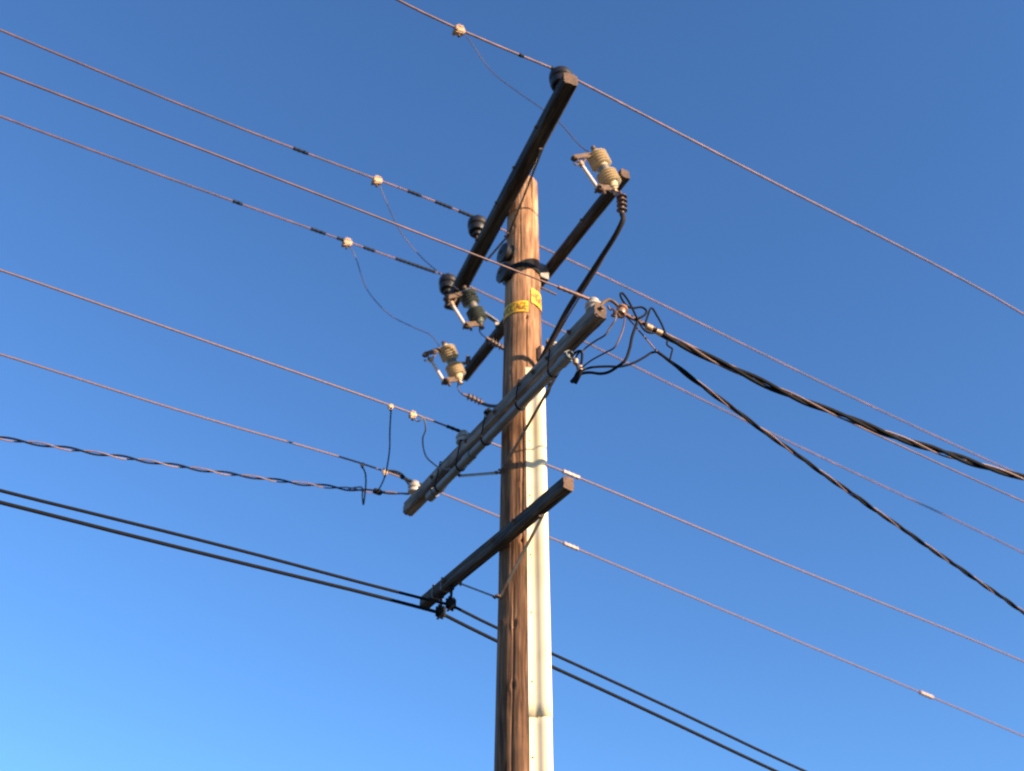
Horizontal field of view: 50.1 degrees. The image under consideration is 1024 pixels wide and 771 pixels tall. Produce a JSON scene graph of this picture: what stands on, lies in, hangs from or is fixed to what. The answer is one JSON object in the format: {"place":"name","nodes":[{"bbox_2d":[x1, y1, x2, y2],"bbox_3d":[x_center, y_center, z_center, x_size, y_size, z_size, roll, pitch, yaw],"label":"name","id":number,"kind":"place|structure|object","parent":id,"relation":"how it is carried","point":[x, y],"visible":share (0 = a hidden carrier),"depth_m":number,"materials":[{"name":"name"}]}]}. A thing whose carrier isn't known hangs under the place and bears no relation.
{"place":"outdoors","nodes":[
{"label":"outdoors","id":0,"kind":"place"},
{"bbox_2d":[0,0,1023,770],"label":"sky","id":1,"kind":"structure","parent":0,"point":[903,120],"materials":[{"name":"blue"}]},
{"label":"ground","id":2,"kind":"structure","parent":0,"visible":0},
{"bbox_2d":[494,176,556,770],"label":"utility pole","id":3,"kind":"object","parent":2,"relation":"on","point":[518,250],"visible":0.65,"depth_m":8.23,"materials":[{"name":"brown wood"}]},
{"bbox_2d":[419,476,573,607],"bbox_3d":[-0.168,1.337,7.847,0.114,0.507,2.038,21,-43,-24],"label":"crossarm","id":4,"kind":"object","parent":3,"relation":"attached to","point":[556,493],"visible":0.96,"depth_m":7.75,"materials":[{"name":"wood"}]},
{"bbox_2d":[435,594,445,619],"bbox_3d":[-0.543,1.686,8.368,0.086,0.192,0.079,-11,-40,14],"label":"cable clamp","id":5,"kind":"object","parent":4,"relation":"attached to","point":[441,612],"visible":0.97,"depth_m":8.33,"materials":[{"name":"metal"}]},
{"bbox_2d":[0,500,777,770],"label":"overhead wire","id":6,"kind":"object","parent":5,"relation":"hanging from","point":[75,521],"visible":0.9,"depth_m":8.00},
{"bbox_2d":[445,586,455,611],"bbox_3d":[-0.460,1.603,8.263,0.086,0.192,0.079,-11,-40,14],"label":"cable clamp","id":7,"kind":"object","parent":4,"relation":"attached to","point":[451,601],"visible":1,"depth_m":8.22,"materials":[{"name":"metal"}]},
{"bbox_2d":[0,489,806,770],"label":"overhead wire","id":8,"kind":"object","parent":7,"relation":"hanging from","point":[362,583],"visible":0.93,"depth_m":7.90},
{"bbox_2d":[403,297,606,516],"bbox_3d":[-0.157,0.411,8.595,0.136,0.781,3.039,20,-43,-23],"label":"crossarm","id":9,"kind":"object","parent":3,"relation":"attached to","point":[586,325],"visible":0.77,"depth_m":8.35,"materials":[{"name":"grey wood"}]},
{"bbox_2d":[0,436,408,495],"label":"service cable","id":10,"kind":"object","parent":9,"relation":"attached to","point":[379,492],"visible":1,"depth_m":8.86,"materials":[{"name":"rubber"}]},
{"bbox_2d":[0,71,589,300],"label":"overhead wire","id":11,"kind":"object","parent":9,"relation":"attached to","point":[576,294],"visible":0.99,"depth_m":6.89,"materials":[{"name":"brown metal"}]},
{"bbox_2d":[425,346,574,501],"bbox_3d":[-0.108,0.293,8.569,0.162,0.316,2.144,21,-43,-24],"label":"arm pipe","id":12,"kind":"object","parent":9,"relation":"attached to","point":[565,359],"visible":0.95,"depth_m":8.39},
{"bbox_2d":[570,350,582,383],"bbox_3d":[0.459,-0.137,7.778,0.054,0.326,0.165,20,-43,-23],"label":"spliced tail","id":13,"kind":"object","parent":12,"relation":"hanging from","point":[576,377],"visible":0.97,"depth_m":7.74},
{"bbox_2d":[581,319,625,367],"bbox_3d":[0.630,-0.300,7.702,0.390,0.273,0.049,-25,-45,28],"label":"jumper wire","id":14,"kind":"object","parent":13,"relation":"attached to","point":[614,347],"visible":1,"depth_m":7.63,"materials":[{"name":"brown metal"}]},
{"bbox_2d":[0,269,1023,662],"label":"overhead wire","id":15,"kind":"object","parent":9,"relation":"attached to","point":[412,415],"visible":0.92,"depth_m":9.06,"materials":[{"name":"metal"}]},
{"bbox_2d":[377,407,391,490],"bbox_3d":[-1.065,0.570,9.278,0.056,0.197,1.098,7,-39,-8],"label":"jumper wire","id":16,"kind":"object","parent":15,"relation":"hanging from","point":[389,448],"visible":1,"depth_m":9.11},
{"bbox_2d":[414,417,450,469],"bbox_3d":[-0.713,0.506,8.992,0.239,0.303,0.434,-23,-44,26],"label":"jumper wire","id":17,"kind":"object","parent":15,"relation":"hanging from","point":[428,459],"visible":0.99,"depth_m":9.06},
{"bbox_2d":[0,353,1023,736],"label":"overhead wire","id":18,"kind":"object","parent":9,"relation":"attached to","point":[574,547],"visible":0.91,"depth_m":9.99,"materials":[{"name":"metal"}]},
{"bbox_2d":[348,466,366,504],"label":"jumper wire","id":19,"kind":"object","parent":18,"relation":"hanging from","point":[363,502],"visible":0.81,"depth_m":9.55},
{"bbox_2d":[383,468,408,484],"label":"jumper wire","id":20,"kind":"object","parent":18,"relation":"attached to","point":[406,481],"visible":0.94,"depth_m":9.75,"materials":[{"name":"brown metal"}]},
{"bbox_2d":[387,470,409,482],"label":"jumper wire","id":21,"kind":"object","parent":18,"relation":"attached to","point":[398,472],"visible":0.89,"depth_m":9.76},
{"bbox_2d":[598,298,645,326],"bbox_3d":[0.786,-0.512,7.780,0.421,0.214,0.132,28,-46,-30],"label":"dead end","id":22,"kind":"object","parent":9,"relation":"attached to","point":[620,311],"visible":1,"depth_m":7.77,"materials":[{"name":"metal"}]},
{"bbox_2d":[582,316,616,351],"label":"jumper wire","id":23,"kind":"object","parent":22,"relation":"attached to","point":[599,338],"visible":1,"depth_m":7.72,"materials":[{"name":"grey metal"}]},
{"bbox_2d":[582,320,638,374],"bbox_3d":[0.667,-0.248,7.690,0.476,0.457,0.104,-16,-41,19],"label":"jumper wire","id":24,"kind":"object","parent":22,"relation":"attached to","point":[622,362],"visible":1,"depth_m":7.58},
{"bbox_2d":[619,292,647,319],"bbox_3d":[0.869,-0.562,7.845,0.211,0.228,0.031,12,-40,-14],"label":"wire loop","id":25,"kind":"object","parent":22,"relation":"attached to","point":[631,306],"visible":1,"depth_m":7.84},
{"bbox_2d":[625,316,1023,614],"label":"service cable","id":26,"kind":"object","parent":22,"relation":"attached to","point":[716,396],"visible":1,"depth_m":8.64,"materials":[{"name":"rubber"}]},
{"bbox_2d":[582,351,656,370],"bbox_3d":[0.761,-0.173,7.779,0.561,0.217,0.028,2,-39,-1],"label":"jumper wire","id":27,"kind":"object","parent":26,"relation":"attached to","point":[625,365],"visible":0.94,"depth_m":7.74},
{"bbox_2d":[627,313,1023,501],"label":"overhead wire","id":28,"kind":"object","parent":22,"relation":"attached to","point":[901,445],"visible":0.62,"depth_m":8.80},
{"bbox_2d":[644,323,1023,479],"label":"service cable","id":29,"kind":"object","parent":22,"relation":"attached to","point":[749,376],"visible":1,"depth_m":8.11,"materials":[{"name":"rubber"}]},
{"bbox_2d":[639,321,654,333],"bbox_3d":[0.959,-0.405,7.782,0.146,0.095,0.028,21,-43,-24],"label":"wire loop","id":30,"kind":"object","parent":29,"relation":"hanging from","point":[644,330],"visible":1,"depth_m":7.76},
{"bbox_2d":[644,307,665,332],"bbox_3d":[1.031,-0.473,7.856,0.192,0.176,0.046,20,-43,-23],"label":"wire loop","id":31,"kind":"object","parent":29,"relation":"attached to","point":[657,316],"visible":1,"depth_m":7.86,"materials":[{"name":"black rubber"}]},
{"bbox_2d":[666,339,672,360],"bbox_3d":[1.119,-0.249,7.791,0.058,0.178,0.033,25,-45,-27],"label":"wire loop","id":32,"kind":"object","parent":29,"relation":"hanging from","point":[671,349],"visible":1,"depth_m":7.80,"materials":[{"name":"black rubber"}]},
{"bbox_2d":[439,66,577,310],"bbox_3d":[-0.112,-1.676,10.228,0.204,0.921,3.188,14,-41,-17],"label":"crossarm","id":33,"kind":"object","parent":3,"relation":"attached to","point":[483,232],"visible":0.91,"depth_m":9.85,"materials":[{"name":"brown wood"}]},
{"bbox_2d":[0,29,1011,470],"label":"overhead wire","id":34,"kind":"object","parent":33,"relation":"attached to","point":[376,181],"visible":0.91,"depth_m":10.63,"materials":[{"name":"brown metal"}]},
{"bbox_2d":[379,185,460,291],"bbox_3d":[-0.967,-1.381,10.589,1.086,0.803,0.243,29,-47,-31],"label":"jumper wire","id":35,"kind":"object","parent":34,"relation":"hanging from","point":[412,247],"visible":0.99,"depth_m":10.73,"materials":[{"name":"black metal"}]},
{"bbox_2d":[0,115,1023,553],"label":"overhead wire","id":36,"kind":"object","parent":33,"relation":"attached to","point":[346,241],"visible":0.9,"depth_m":11.29,"materials":[{"name":"brown metal"}]},
{"bbox_2d":[350,246,439,346],"bbox_3d":[-1.253,-0.815,11.036,1.063,1.049,0.364,16,-41,-18],"label":"jumper wire","id":37,"kind":"object","parent":36,"relation":"hanging from","point":[383,309],"visible":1,"depth_m":11.08,"materials":[{"name":"black metal"}]},
{"bbox_2d":[396,0,1023,314],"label":"overhead wire","id":38,"kind":"object","parent":33,"relation":"attached to","point":[458,31],"visible":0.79,"depth_m":9.84,"materials":[{"name":"brown metal"}]},
{"bbox_2d":[465,34,589,152],"bbox_3d":[-0.163,-2.723,9.754,1.296,2.147,1.002,23,-44,-25],"label":"jumper wire","id":39,"kind":"object","parent":38,"relation":"hanging from","point":[523,95],"visible":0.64,"depth_m":10.32,"materials":[{"name":"black metal"}]},
{"bbox_2d":[525,367,552,770],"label":"riser conduit","id":40,"kind":"object","parent":3,"relation":"attached to","point":[539,677],"visible":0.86,"depth_m":7.50,"materials":[{"name":"beige plastic"}]},
{"bbox_2d":[462,169,629,380],"bbox_3d":[0.213,-0.919,10.069,0.111,0.104,3.035,19,-42,-21],"label":"crossarm","id":41,"kind":"object","parent":3,"relation":"attached to","point":[596,210],"visible":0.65,"depth_m":9.64,"materials":[{"name":"wood"}]},
{"bbox_2d":[422,341,470,386],"bbox_3d":[-0.636,-0.206,10.665,0.516,0.510,0.176,20,-43,-23],"label":"fuse cutout","id":42,"kind":"object","parent":41,"relation":"attached to","point":[454,368],"visible":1,"depth_m":10.64,"materials":[{"name":"beige ceramic"}]},
{"bbox_2d":[457,382,550,407],"bbox_3d":[-0.033,-0.012,9.777,0.273,1.125,1.711,19,-42,-21],"label":"riser cable","id":43,"kind":"object","parent":42,"relation":"hanging from","point":[475,399],"visible":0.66,"depth_m":10.50,"materials":[{"name":"grey rubber"}]},
{"bbox_2d":[443,285,498,330],"bbox_3d":[-0.382,-0.716,10.486,0.611,0.510,0.176,20,-43,-23],"label":"fuse cutout","id":44,"kind":"object","parent":41,"relation":"attached to","point":[477,315],"visible":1,"depth_m":10.44,"materials":[{"name":"grey ceramic"}]},
{"bbox_2d":[479,327,503,349],"bbox_3d":[0.066,-0.298,9.697,0.278,1.361,1.201,19,-42,-22],"label":"riser cable","id":45,"kind":"object","parent":44,"relation":"hanging from","point":[496,344],"visible":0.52,"depth_m":10.32,"materials":[{"name":"grey rubber"}]},
{"bbox_2d":[571,145,620,194],"bbox_3d":[0.707,-1.751,8.953,0.515,0.510,0.176,20,-43,-23],"label":"fuse cutout","id":46,"kind":"object","parent":41,"relation":"attached to","point":[608,176],"visible":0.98,"depth_m":8.92,"materials":[{"name":"beige ceramic"}]},
{"bbox_2d":[538,189,626,360],"bbox_3d":[0.556,-0.885,8.814,0.104,1.251,1.313,20,-43,-23],"label":"riser cable","id":47,"kind":"object","parent":46,"relation":"hanging from","point":[621,201],"visible":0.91,"depth_m":8.64,"materials":[{"name":"black rubber"}]}
]}

